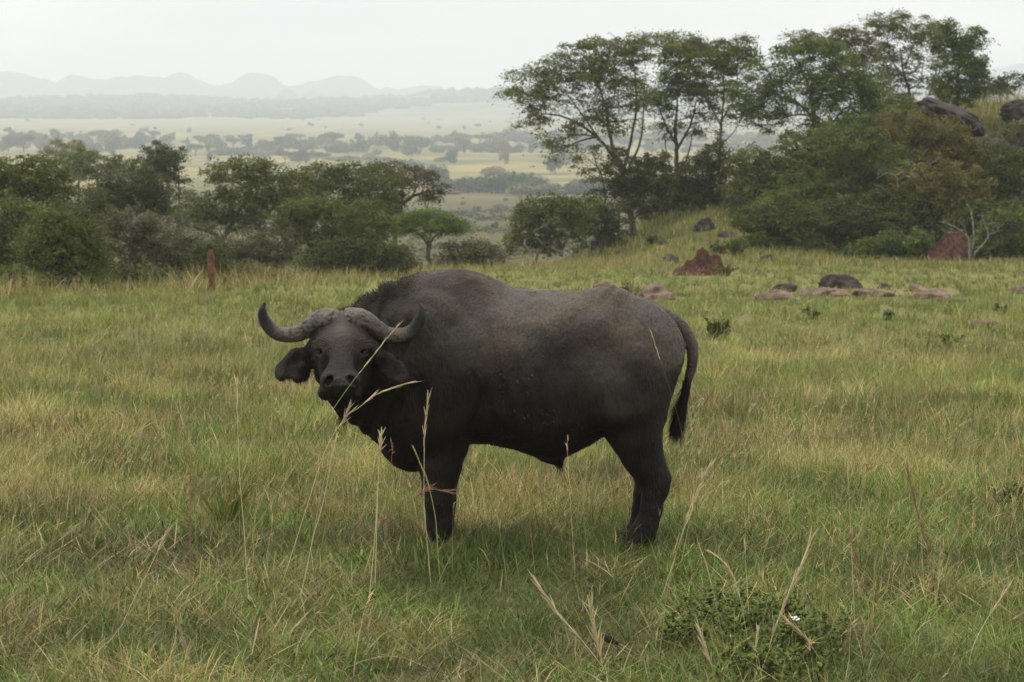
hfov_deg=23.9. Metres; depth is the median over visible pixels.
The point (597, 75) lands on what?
spreading tree
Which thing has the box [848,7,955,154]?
tallest tree
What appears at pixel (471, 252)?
bush
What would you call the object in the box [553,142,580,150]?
tree
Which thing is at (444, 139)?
tree
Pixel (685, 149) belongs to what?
tree
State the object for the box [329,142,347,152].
tree
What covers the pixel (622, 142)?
tree
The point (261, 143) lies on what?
tree
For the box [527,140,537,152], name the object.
tree
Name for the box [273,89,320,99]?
hills
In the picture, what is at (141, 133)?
tree
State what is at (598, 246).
boulder
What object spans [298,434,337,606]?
grass stalk
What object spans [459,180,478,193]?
tree
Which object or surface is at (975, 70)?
dense tree
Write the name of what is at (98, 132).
tree
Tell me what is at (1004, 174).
bush
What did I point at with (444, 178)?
tree
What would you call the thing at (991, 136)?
boulder
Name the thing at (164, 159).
round tree
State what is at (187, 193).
bush
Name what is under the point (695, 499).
grass stalk
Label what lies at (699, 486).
grass stalk
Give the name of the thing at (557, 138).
tree
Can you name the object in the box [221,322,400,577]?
grass stalk
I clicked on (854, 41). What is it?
tree
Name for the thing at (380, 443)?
grass stalk
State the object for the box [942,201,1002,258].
dead tree
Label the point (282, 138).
tree
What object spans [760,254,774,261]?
rock
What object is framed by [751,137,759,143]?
tree
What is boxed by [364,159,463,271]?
thorn tree
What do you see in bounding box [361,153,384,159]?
tree
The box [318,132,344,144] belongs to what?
tree
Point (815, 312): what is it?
weed
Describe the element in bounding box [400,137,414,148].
tree
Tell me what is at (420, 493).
grass stalk
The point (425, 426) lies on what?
grass stalk
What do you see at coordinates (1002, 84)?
thorn bush
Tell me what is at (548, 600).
grass stalk
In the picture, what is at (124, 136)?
tree
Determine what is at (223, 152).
tree
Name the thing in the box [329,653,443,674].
grass stalk
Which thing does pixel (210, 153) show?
tree
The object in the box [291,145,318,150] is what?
tree
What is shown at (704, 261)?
termite mound
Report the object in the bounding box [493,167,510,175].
tree
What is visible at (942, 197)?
bush
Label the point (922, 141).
bush
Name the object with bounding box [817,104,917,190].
bush
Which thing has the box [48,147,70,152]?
tree
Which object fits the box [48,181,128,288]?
bush
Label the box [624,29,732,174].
forked tree
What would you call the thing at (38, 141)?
tree
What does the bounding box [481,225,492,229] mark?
bush
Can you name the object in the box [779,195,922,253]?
bush
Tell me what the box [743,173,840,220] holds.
bush
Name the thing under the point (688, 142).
tree
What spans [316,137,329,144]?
tree
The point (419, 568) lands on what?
grass tuft
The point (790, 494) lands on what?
grass
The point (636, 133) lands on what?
tree
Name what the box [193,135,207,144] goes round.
tree
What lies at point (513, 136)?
tree
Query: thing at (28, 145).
tree
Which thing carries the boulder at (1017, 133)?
on the ground at (452, 117)
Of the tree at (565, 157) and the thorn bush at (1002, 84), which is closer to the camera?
the thorn bush at (1002, 84)
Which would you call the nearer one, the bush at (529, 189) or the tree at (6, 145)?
the bush at (529, 189)
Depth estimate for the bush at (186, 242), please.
95.78 m
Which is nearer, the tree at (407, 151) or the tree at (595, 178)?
the tree at (595, 178)
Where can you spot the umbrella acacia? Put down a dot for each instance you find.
(448, 224)
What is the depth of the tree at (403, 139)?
1854.46 m
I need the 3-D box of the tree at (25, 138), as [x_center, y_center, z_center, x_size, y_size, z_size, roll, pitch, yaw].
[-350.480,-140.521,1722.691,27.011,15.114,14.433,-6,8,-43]
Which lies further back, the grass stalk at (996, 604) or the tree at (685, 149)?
the tree at (685, 149)
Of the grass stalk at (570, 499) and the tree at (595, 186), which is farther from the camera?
the tree at (595, 186)
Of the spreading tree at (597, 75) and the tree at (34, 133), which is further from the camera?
the tree at (34, 133)
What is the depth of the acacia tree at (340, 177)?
117.44 m
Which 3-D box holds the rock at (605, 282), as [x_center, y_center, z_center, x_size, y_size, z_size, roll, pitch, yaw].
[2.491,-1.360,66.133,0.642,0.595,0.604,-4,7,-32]
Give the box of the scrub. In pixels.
[0,205,596,281]
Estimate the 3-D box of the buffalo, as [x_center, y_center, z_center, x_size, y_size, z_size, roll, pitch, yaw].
[-0.215,0.432,14.210,2.558,1.728,1.166,-2,6,-21]
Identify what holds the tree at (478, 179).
on the ground at (452, 117)
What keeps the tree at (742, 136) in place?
on the ground at (452, 117)
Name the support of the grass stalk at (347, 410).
on the ground at (452, 117)
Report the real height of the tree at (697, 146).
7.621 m
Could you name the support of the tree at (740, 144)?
on the ground at (452, 117)
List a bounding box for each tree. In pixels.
[0,151,85,225]
[1,133,35,152]
[1,135,19,151]
[3,127,21,136]
[16,142,31,148]
[28,130,39,143]
[30,134,48,143]
[35,143,48,150]
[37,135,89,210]
[42,134,52,145]
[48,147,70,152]
[49,128,62,140]
[49,144,102,267]
[63,151,141,185]
[67,132,90,140]
[81,157,185,272]
[82,140,96,150]
[84,135,93,142]
[87,130,116,135]
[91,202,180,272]
[93,143,104,152]
[96,132,110,141]
[103,138,128,149]
[104,141,116,153]
[111,134,127,139]
[112,129,122,135]
[115,142,126,149]
[121,140,141,148]
[127,140,194,263]
[129,131,145,144]
[130,137,148,148]
[138,127,148,131]
[143,135,155,142]
[148,130,160,138]
[156,134,173,146]
[162,153,321,242]
[179,140,190,144]
[185,143,213,155]
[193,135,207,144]
[200,133,218,142]
[206,138,228,147]
[206,147,213,161]
[212,146,237,155]
[222,135,234,142]
[225,137,241,145]
[228,146,263,155]
[240,133,253,146]
[248,148,273,156]
[255,139,276,148]
[264,187,411,272]
[267,139,282,146]
[273,136,295,142]
[274,150,303,163]
[285,133,305,138]
[286,158,408,273]
[288,138,313,150]
[288,149,315,161]
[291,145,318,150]
[305,152,327,159]
[308,137,319,145]
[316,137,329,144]
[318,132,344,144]
[319,146,330,152]
[320,155,362,161]
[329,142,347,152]
[340,147,355,152]
[348,140,369,152]
[354,133,364,140]
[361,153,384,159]
[363,139,377,152]
[364,156,400,165]
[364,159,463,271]
[372,149,381,154]
[374,136,383,147]
[383,134,399,151]
[383,135,407,140]
[396,159,427,171]
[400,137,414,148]
[400,145,421,155]
[407,164,449,183]
[411,136,437,146]
[412,136,421,147]
[415,140,434,150]
[428,144,458,152]
[429,172,457,190]
[430,134,454,142]
[434,157,444,161]
[443,149,458,162]
[447,176,480,190]
[448,132,462,137]
[453,135,464,144]
[453,176,490,192]
[454,133,473,138]
[457,137,471,151]
[457,140,471,152]
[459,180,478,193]
[467,141,494,151]
[474,134,492,142]
[479,165,503,175]
[480,178,504,193]
[481,173,507,192]
[483,140,510,152]
[488,27,678,237]
[489,144,511,150]
[491,127,520,140]
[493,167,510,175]
[496,190,612,261]
[498,140,508,163]
[500,171,539,193]
[503,130,537,142]
[507,143,526,152]
[517,133,539,143]
[519,172,550,187]
[519,238,541,265]
[526,134,538,141]
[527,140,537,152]
[546,130,559,135]
[546,155,563,173]
[549,135,564,143]
[549,182,587,193]
[550,152,572,160]
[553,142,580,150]
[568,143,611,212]
[571,177,600,191]
[575,138,602,145]
[577,139,597,152]
[578,131,588,138]
[584,180,613,193]
[594,134,609,142]
[614,135,633,144]
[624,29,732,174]
[627,136,639,145]
[633,125,646,136]
[640,143,653,151]
[642,137,657,142]
[644,131,663,137]
[644,146,658,152]
[647,125,673,131]
[654,142,667,148]
[656,134,668,140]
[658,143,678,150]
[663,31,774,182]
[677,128,687,140]
[680,145,691,152]
[681,140,692,145]
[687,131,695,139]
[691,143,705,152]
[695,132,704,142]
[718,33,903,197]
[724,134,738,137]
[726,142,743,147]
[727,138,751,144]
[727,145,737,153]
[737,143,765,151]
[739,131,770,139]
[745,133,762,137]
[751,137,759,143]
[757,132,769,144]
[763,136,773,145]
[763,143,784,154]
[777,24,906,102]
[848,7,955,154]
[919,16,1000,108]
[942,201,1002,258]
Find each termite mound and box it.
[671,247,723,275]
[910,230,991,260]
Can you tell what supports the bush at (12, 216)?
on the ground at (452, 117)
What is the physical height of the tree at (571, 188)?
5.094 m
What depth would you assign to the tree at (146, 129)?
2619.44 m
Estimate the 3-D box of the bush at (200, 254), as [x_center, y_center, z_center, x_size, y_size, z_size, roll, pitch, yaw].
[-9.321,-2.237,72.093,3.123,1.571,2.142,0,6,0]
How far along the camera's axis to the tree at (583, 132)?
1999.94 m
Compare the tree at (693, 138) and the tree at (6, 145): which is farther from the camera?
the tree at (693, 138)
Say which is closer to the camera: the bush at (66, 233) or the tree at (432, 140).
the bush at (66, 233)
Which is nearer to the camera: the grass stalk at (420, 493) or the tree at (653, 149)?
the grass stalk at (420, 493)
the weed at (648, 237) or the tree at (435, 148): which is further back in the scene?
the tree at (435, 148)
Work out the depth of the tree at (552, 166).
1197.32 m
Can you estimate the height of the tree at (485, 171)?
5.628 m
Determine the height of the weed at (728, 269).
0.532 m
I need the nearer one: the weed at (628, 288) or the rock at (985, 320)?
the rock at (985, 320)
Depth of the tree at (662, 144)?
1721.55 m
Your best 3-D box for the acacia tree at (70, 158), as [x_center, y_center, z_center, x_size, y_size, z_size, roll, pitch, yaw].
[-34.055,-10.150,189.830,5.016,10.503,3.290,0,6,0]
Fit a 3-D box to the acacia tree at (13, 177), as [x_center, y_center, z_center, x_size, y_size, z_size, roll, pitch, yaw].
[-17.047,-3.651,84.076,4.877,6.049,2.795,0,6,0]
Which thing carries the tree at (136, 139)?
on the ground at (452, 117)
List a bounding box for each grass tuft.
[178,453,270,529]
[413,543,455,575]
[617,541,699,579]
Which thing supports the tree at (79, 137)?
on the ground at (452, 117)
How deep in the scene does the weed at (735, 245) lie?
98.29 m
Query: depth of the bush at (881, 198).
102.56 m
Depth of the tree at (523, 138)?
1989.29 m
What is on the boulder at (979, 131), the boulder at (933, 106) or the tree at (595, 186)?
the boulder at (933, 106)
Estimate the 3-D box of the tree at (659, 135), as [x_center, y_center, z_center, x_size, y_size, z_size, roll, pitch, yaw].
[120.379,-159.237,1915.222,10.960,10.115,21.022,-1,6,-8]
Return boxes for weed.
[562,245,588,255]
[619,281,641,294]
[642,233,665,243]
[703,317,730,339]
[707,239,730,252]
[712,264,739,275]
[723,235,749,255]
[801,306,821,319]
[882,309,894,320]
[937,333,966,347]
[989,483,1023,511]
[992,303,1007,313]
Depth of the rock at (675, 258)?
96.60 m
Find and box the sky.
[0,0,1023,89]
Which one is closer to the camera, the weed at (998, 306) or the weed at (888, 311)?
the weed at (888, 311)
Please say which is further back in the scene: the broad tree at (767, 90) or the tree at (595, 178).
the tree at (595, 178)
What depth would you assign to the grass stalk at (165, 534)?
11.82 m
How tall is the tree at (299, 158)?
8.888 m
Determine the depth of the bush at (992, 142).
109.23 m
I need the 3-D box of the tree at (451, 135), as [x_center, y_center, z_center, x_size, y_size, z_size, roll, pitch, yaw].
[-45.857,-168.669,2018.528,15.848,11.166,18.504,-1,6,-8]
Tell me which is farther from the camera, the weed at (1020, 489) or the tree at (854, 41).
the tree at (854, 41)
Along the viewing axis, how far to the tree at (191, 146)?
1625.58 m
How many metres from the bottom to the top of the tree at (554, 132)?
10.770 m
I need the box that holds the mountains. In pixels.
[0,64,1023,98]
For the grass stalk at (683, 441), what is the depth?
13.14 m
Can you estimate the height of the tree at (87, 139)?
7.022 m
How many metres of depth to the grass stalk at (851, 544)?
11.80 m
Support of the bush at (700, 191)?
on the ground at (452, 117)
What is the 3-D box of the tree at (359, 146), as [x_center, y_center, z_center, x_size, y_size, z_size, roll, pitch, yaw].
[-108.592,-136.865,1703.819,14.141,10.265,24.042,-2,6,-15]
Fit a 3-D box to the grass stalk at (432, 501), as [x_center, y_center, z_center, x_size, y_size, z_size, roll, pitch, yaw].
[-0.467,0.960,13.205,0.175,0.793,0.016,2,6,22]
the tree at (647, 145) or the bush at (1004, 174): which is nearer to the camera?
the bush at (1004, 174)
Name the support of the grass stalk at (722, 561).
on the ground at (452, 117)
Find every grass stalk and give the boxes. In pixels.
[119,522,172,629]
[171,605,190,674]
[189,446,190,607]
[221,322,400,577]
[234,375,249,610]
[281,381,420,584]
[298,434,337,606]
[304,399,354,582]
[306,483,462,578]
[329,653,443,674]
[368,427,385,611]
[373,436,386,586]
[381,437,394,585]
[411,444,439,576]
[422,389,431,583]
[528,570,609,676]
[565,435,575,586]
[583,592,604,670]
[649,328,706,561]
[658,460,711,663]
[660,458,715,601]
[690,584,696,673]
[694,613,713,670]
[697,540,726,660]
[706,548,749,648]
[754,622,760,673]
[769,526,819,648]
[780,612,827,674]
[847,469,854,627]
[848,532,883,654]
[903,457,937,651]
[969,577,1014,664]
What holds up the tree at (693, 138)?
on the ground at (452, 117)
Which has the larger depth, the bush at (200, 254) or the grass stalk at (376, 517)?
the bush at (200, 254)
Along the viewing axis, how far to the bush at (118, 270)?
68.98 m
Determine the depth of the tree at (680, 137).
2121.14 m
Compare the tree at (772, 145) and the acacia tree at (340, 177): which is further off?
the tree at (772, 145)
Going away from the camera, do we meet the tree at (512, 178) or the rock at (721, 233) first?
the rock at (721, 233)
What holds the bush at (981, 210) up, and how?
on the ground at (452, 117)
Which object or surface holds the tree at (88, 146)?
on the ground at (452, 117)
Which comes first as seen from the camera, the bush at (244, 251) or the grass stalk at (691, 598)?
the grass stalk at (691, 598)
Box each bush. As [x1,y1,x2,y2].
[0,185,57,268]
[0,262,76,293]
[3,197,127,290]
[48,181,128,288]
[73,258,183,289]
[134,183,215,232]
[137,211,220,278]
[153,241,238,283]
[207,223,304,275]
[208,257,297,284]
[282,226,426,277]
[392,241,423,272]
[432,234,512,268]
[444,189,461,194]
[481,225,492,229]
[492,203,503,208]
[505,183,566,194]
[563,189,635,256]
[590,146,678,240]
[635,150,695,222]
[663,128,747,214]
[714,141,821,219]
[726,185,835,251]
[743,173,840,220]
[767,118,876,198]
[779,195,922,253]
[796,119,918,217]
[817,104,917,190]
[838,226,939,259]
[845,184,942,235]
[857,90,929,159]
[857,209,951,252]
[869,103,984,187]
[882,149,1004,243]
[931,196,1023,246]
[945,139,1023,199]
[964,118,1023,208]
[964,208,1023,259]
[971,70,1023,100]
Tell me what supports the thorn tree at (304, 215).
on the ground at (452, 117)
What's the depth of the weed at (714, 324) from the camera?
39.29 m
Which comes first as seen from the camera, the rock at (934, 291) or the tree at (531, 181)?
the rock at (934, 291)
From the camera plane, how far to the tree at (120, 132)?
2274.14 m
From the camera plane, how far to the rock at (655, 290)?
58.94 m
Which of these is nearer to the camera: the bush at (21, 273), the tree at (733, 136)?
the bush at (21, 273)
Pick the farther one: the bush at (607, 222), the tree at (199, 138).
the tree at (199, 138)
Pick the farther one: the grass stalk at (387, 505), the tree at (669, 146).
the tree at (669, 146)
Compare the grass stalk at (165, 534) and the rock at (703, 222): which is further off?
the rock at (703, 222)
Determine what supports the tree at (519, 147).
on the ground at (452, 117)
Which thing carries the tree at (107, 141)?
on the ground at (452, 117)
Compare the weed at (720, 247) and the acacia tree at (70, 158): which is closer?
the weed at (720, 247)
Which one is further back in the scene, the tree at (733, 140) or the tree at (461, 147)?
the tree at (733, 140)
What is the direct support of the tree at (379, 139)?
on the ground at (452, 117)
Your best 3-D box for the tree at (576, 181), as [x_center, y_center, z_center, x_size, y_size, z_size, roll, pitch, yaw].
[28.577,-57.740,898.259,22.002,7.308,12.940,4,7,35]
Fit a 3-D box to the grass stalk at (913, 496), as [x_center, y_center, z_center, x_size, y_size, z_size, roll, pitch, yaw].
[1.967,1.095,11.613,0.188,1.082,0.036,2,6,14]
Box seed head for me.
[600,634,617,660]
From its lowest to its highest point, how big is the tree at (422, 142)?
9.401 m
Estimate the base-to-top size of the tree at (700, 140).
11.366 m
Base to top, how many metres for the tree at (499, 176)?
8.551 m
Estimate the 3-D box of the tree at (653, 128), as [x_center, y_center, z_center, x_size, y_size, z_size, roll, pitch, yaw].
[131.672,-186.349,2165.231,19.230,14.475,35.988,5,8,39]
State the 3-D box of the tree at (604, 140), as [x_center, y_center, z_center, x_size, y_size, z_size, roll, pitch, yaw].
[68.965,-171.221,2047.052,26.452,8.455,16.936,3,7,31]
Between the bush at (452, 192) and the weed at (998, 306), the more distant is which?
the bush at (452, 192)
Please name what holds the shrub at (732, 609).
on the ground at (452, 117)
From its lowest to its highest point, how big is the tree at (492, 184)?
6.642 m
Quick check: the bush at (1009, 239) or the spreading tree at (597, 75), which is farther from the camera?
the spreading tree at (597, 75)
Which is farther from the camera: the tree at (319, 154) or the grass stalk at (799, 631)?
the tree at (319, 154)
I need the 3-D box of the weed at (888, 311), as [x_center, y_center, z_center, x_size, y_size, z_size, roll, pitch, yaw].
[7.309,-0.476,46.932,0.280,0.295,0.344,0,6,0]
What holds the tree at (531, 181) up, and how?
on the ground at (452, 117)
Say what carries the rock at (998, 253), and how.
on the ground at (452, 117)
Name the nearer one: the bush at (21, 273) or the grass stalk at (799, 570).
the grass stalk at (799, 570)
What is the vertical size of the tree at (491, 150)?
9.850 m
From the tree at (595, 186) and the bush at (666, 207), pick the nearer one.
the bush at (666, 207)
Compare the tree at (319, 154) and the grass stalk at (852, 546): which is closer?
the grass stalk at (852, 546)
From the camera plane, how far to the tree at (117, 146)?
1836.59 m
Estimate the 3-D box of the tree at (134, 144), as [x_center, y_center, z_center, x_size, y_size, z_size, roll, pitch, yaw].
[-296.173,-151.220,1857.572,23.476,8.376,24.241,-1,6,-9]
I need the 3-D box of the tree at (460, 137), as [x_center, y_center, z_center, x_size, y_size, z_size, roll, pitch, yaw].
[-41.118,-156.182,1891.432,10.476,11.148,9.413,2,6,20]
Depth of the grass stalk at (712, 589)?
11.21 m
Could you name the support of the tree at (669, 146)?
on the ground at (452, 117)
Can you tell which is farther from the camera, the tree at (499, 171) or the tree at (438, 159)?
the tree at (438, 159)
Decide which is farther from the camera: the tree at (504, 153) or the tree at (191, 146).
the tree at (191, 146)
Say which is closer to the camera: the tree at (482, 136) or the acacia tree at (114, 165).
the acacia tree at (114, 165)
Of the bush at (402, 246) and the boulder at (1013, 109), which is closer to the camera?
the bush at (402, 246)
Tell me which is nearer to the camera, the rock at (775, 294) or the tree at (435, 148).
the rock at (775, 294)
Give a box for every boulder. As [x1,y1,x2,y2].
[590,231,615,253]
[916,97,984,136]
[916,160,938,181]
[964,122,985,136]
[977,132,1022,166]
[999,99,1023,122]
[1010,117,1023,157]
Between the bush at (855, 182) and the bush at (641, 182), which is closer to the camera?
the bush at (855, 182)
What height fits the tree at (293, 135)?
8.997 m
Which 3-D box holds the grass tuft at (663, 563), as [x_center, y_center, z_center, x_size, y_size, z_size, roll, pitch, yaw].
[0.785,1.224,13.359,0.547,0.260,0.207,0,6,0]
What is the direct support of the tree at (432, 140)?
on the ground at (452, 117)
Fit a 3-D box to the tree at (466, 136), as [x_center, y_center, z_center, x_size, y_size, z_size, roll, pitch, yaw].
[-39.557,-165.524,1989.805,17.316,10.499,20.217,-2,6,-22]
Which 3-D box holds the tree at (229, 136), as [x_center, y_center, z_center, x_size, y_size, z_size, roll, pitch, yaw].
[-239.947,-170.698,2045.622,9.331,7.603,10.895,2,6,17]
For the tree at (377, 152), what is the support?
on the ground at (452, 117)
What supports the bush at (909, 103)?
on the ground at (452, 117)
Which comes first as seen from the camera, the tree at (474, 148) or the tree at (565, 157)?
the tree at (565, 157)
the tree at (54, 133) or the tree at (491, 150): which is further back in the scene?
the tree at (54, 133)
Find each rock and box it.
[593,280,610,287]
[638,283,675,299]
[661,253,678,263]
[693,217,714,231]
[717,231,734,237]
[752,289,796,299]
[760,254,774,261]
[771,283,796,291]
[798,287,851,296]
[818,274,863,288]
[851,288,901,296]
[878,283,889,288]
[902,284,926,291]
[908,288,953,298]
[973,319,997,323]
[987,247,1008,256]
[1010,285,1023,293]
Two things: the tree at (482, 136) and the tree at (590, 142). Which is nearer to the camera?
the tree at (590, 142)
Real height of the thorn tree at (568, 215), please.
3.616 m
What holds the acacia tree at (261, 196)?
on the ground at (452, 117)
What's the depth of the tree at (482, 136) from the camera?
1965.08 m
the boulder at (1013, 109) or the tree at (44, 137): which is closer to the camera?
the boulder at (1013, 109)
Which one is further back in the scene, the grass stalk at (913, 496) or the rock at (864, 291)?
the rock at (864, 291)
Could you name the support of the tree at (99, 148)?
on the ground at (452, 117)
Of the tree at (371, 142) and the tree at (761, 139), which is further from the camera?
the tree at (761, 139)
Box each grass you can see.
[0,87,1023,303]
[0,202,1023,681]
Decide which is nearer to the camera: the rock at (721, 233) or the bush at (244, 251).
the bush at (244, 251)
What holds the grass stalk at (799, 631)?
on the ground at (452, 117)
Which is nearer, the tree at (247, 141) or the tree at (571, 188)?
the tree at (571, 188)
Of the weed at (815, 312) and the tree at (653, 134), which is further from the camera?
the tree at (653, 134)
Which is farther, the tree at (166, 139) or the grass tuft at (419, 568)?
the tree at (166, 139)
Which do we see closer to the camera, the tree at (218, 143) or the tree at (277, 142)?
the tree at (277, 142)
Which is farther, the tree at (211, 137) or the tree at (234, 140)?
the tree at (211, 137)
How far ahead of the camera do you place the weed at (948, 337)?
36.88 m
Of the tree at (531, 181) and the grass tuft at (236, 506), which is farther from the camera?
the tree at (531, 181)
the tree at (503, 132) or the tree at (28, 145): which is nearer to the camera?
the tree at (28, 145)
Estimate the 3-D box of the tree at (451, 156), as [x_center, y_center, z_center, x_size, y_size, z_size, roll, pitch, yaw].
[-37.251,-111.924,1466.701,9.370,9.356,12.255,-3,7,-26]
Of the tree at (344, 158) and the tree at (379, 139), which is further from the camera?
the tree at (379, 139)
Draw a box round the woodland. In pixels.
[0,83,1023,118]
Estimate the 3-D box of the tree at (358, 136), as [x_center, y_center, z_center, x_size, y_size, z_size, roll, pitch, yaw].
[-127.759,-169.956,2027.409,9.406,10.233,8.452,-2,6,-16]
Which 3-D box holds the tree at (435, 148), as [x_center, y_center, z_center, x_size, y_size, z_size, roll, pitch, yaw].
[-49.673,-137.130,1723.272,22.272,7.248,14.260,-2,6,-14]
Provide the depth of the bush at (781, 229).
100.62 m
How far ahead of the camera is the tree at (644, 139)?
1834.86 m
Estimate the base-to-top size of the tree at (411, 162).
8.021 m
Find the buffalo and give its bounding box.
[258,268,698,552]
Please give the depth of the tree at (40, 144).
1697.54 m
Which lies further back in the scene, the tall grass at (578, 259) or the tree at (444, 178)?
the tree at (444, 178)
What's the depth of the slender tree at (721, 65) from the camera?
115.04 m
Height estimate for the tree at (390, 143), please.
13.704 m
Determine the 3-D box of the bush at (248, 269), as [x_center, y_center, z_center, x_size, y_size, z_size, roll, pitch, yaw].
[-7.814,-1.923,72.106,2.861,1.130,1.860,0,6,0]
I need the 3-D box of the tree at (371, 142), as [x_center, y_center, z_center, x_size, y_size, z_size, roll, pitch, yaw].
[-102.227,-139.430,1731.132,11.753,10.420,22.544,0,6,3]
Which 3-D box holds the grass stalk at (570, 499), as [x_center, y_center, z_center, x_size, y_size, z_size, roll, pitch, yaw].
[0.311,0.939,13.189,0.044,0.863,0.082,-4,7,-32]
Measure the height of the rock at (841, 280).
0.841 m
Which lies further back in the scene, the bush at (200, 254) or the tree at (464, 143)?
the tree at (464, 143)
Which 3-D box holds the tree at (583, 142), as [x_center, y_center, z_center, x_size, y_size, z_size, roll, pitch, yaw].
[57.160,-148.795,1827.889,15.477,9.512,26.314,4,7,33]
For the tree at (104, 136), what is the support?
on the ground at (452, 117)
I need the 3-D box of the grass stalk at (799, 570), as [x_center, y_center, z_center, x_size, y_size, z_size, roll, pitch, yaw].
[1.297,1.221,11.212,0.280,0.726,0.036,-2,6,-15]
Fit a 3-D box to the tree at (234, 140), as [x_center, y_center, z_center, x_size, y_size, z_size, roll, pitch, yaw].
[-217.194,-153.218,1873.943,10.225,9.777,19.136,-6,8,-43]
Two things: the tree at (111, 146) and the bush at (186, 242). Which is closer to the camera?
the bush at (186, 242)
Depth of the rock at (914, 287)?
64.63 m
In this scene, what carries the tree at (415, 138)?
on the ground at (452, 117)
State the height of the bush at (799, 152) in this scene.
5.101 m
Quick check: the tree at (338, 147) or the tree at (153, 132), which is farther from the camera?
the tree at (153, 132)
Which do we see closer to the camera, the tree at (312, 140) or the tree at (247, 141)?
the tree at (247, 141)
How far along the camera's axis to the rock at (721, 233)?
103.23 m
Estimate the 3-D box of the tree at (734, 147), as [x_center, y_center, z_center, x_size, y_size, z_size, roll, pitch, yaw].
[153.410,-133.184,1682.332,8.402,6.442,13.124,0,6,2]
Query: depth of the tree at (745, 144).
1712.79 m
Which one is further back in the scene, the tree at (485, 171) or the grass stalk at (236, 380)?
the tree at (485, 171)
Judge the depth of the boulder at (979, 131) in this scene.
117.49 m
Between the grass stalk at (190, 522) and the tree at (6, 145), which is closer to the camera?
the grass stalk at (190, 522)
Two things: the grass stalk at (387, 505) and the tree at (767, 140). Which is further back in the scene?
the tree at (767, 140)
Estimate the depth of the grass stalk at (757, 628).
11.15 m
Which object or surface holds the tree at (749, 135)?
on the ground at (452, 117)
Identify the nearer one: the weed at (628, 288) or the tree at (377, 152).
the weed at (628, 288)
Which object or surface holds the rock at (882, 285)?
on the ground at (452, 117)
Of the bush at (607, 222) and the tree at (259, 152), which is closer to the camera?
the bush at (607, 222)
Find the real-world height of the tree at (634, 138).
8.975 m
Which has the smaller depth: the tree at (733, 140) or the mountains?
the tree at (733, 140)
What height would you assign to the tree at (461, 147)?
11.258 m
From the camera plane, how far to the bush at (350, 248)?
78.83 m
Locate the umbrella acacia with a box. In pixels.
[385,205,478,269]
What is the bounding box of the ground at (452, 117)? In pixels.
[0,89,1023,681]
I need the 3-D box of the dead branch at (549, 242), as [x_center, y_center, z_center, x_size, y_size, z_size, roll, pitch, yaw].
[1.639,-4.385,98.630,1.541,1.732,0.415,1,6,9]
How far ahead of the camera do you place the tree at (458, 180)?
942.79 m
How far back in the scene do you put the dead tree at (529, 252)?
90.20 m
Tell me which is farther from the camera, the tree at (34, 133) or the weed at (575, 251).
the tree at (34, 133)
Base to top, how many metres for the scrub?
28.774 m
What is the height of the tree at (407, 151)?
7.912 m
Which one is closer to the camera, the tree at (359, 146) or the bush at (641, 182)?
the bush at (641, 182)
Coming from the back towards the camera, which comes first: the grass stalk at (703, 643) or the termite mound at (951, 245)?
the termite mound at (951, 245)
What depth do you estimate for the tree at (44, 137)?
1721.78 m
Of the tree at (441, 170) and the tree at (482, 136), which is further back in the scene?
the tree at (482, 136)
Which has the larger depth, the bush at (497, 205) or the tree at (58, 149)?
the tree at (58, 149)
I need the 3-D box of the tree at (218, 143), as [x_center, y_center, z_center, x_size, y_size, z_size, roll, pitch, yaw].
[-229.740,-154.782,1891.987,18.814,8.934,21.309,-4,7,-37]
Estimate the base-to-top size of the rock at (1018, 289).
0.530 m
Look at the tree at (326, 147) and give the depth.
1713.93 m
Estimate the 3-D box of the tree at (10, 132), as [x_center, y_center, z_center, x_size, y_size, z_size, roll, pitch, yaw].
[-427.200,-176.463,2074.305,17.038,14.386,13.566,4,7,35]
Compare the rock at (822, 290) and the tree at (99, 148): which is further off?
the tree at (99, 148)
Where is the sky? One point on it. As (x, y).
(394, 44)
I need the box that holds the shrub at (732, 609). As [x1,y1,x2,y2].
[657,577,854,681]
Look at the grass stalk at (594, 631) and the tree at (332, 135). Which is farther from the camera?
the tree at (332, 135)
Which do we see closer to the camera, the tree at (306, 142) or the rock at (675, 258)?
the rock at (675, 258)
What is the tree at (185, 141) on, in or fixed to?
on the ground at (452, 117)
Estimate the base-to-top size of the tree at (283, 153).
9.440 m
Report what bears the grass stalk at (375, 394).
on the ground at (452, 117)
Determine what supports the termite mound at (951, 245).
on the ground at (452, 117)
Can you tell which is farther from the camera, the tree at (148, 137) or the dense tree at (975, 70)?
the tree at (148, 137)
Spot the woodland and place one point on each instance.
(113, 106)
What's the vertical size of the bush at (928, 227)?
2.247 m
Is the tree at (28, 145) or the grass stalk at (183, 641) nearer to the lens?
the grass stalk at (183, 641)
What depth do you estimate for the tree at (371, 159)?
1407.08 m
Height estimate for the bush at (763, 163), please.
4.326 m
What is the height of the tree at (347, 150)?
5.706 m
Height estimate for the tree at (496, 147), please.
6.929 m
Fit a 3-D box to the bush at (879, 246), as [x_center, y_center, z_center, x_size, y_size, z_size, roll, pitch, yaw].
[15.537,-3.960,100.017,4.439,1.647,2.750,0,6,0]
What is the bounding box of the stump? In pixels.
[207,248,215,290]

